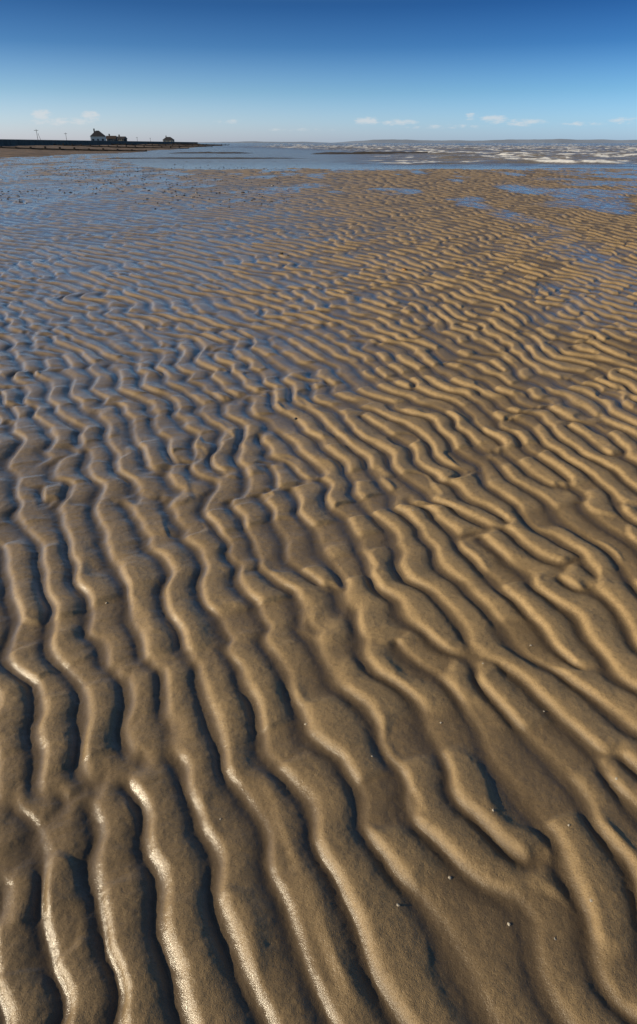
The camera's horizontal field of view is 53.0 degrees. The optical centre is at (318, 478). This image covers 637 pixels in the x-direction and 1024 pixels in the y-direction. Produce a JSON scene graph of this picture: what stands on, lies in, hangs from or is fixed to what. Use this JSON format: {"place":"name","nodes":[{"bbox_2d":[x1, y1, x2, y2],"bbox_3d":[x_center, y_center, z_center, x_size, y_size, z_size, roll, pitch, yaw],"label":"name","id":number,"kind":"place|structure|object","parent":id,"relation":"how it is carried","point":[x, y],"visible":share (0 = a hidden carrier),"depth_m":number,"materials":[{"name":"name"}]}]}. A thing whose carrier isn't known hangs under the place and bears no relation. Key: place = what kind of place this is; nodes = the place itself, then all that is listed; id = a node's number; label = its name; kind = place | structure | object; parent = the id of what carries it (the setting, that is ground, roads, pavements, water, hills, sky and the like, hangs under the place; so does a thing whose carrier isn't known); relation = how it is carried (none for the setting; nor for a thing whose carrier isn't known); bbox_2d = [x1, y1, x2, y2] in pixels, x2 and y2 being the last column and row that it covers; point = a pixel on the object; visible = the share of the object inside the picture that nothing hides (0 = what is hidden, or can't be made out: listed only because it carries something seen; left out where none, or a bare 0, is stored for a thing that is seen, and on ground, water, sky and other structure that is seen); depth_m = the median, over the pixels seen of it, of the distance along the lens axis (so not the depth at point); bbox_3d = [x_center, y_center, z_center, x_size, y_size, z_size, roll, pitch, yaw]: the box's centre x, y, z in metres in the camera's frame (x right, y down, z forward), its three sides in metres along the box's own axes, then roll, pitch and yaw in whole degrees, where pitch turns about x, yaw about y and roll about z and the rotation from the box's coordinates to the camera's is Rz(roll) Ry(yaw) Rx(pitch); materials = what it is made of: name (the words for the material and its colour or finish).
{"place":"outdoors","nodes":[
{"label":"outdoors","id":0,"kind":"place"},
{"bbox_2d":[0,143,196,158],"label":"beach","id":1,"kind":"structure","parent":0,"point":[6,152],"depth_m":101.64,"materials":[{"name":"brown sand"}]},
{"bbox_2d":[0,146,146,150],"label":"groyne","id":2,"kind":"object","parent":1,"relation":"on","point":[74,149],"visible":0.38,"depth_m":108.31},
{"bbox_2d":[0,139,197,145],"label":"sea wall","id":3,"kind":"structure","parent":1,"relation":"on","point":[3,142],"depth_m":183.25,"materials":[{"name":"concrete"}]},
{"bbox_2d":[53,143,188,148],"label":"groyne","id":4,"kind":"object","parent":1,"relation":"on","point":[117,146],"visible":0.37,"depth_m":160.95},
{"bbox_2d":[111,143,210,146],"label":"groyne","id":5,"kind":"object","parent":1,"relation":"on","point":[165,145],"visible":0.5,"depth_m":227.18,"materials":[{"name":"black wood"}]},
{"bbox_2d":[148,143,221,145],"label":"groyne","id":6,"kind":"object","parent":1,"relation":"on","point":[192,144],"visible":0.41,"depth_m":306.92,"materials":[{"name":"black wood"}]},
{"bbox_2d":[173,143,225,144],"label":"groyne","id":7,"kind":"object","parent":1,"relation":"on","point":[198,144],"visible":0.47,"depth_m":403.30,"materials":[{"name":"black wood"}]},
{"bbox_2d":[112,157,297,158],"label":"sandbar","id":8,"kind":"structure","parent":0,"point":[205,158],"depth_m":59.63,"materials":[{"name":"brown sand"}]},
{"bbox_2d":[177,152,243,153],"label":"sandbar","id":9,"kind":"structure","parent":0,"point":[212,152],"depth_m":90.04,"materials":[{"name":"brown sand"}]},
{"bbox_2d":[198,141,324,142],"bbox_3d":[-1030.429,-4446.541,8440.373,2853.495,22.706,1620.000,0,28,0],"label":"hills","id":10,"kind":"structure","parent":0,"point":[260,142],"depth_m":7837.39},
{"bbox_2d":[0,155,636,1023],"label":"sand","id":11,"kind":"structure","parent":0,"point":[224,577],"depth_m":2.00,"materials":[{"name":"brown sand"}]},
{"bbox_2d":[0,160,302,208],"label":"stones","id":12,"kind":"object","parent":11,"relation":"on","point":[145,179],"visible":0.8,"depth_m":24.41,"materials":[{"name":"brown stone"}]},
{"bbox_2d":[0,0,636,142],"label":"sky","id":13,"kind":"structure","parent":0,"point":[327,71],"materials":[{"name":"blue"}]},
{"bbox_2d":[10,143,636,169],"bbox_3d":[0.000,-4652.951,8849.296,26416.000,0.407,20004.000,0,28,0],"label":"water","id":14,"kind":"structure","parent":0,"point":[482,156],"depth_m":66.22,"materials":[{"name":"liquid"}]},
{"bbox_2d":[313,151,427,153],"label":"sandbar","id":15,"kind":"structure","parent":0,"point":[369,152],"depth_m":83.77,"materials":[{"name":"sand"}]},
{"bbox_2d":[335,139,636,142],"bbox_3d":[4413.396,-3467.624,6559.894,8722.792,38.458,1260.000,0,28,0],"label":"hills","id":16,"kind":"structure","parent":0,"point":[509,141],"depth_m":6096.60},
{"label":"land","id":17,"kind":"structure","parent":0,"visible":0},
{"bbox_2d":[90,129,105,140],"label":"house","id":18,"kind":"structure","parent":17,"relation":"on","point":[97,136],"depth_m":367.74,"materials":[{"name":"paint"}]},
{"bbox_2d":[106,134,116,140],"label":"house","id":19,"kind":"structure","parent":17,"relation":"on","point":[111,138],"depth_m":391.01,"materials":[{"name":"brick"}]},
{"bbox_2d":[117,135,126,140],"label":"house","id":20,"kind":"structure","parent":17,"relation":"on","point":[121,138],"depth_m":400.14,"materials":[{"name":"brick"}]},
{"bbox_2d":[163,137,173,141],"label":"house","id":21,"kind":"structure","parent":17,"relation":"on","point":[167,139],"depth_m":563.24,"materials":[{"name":"stone"}]}
]}

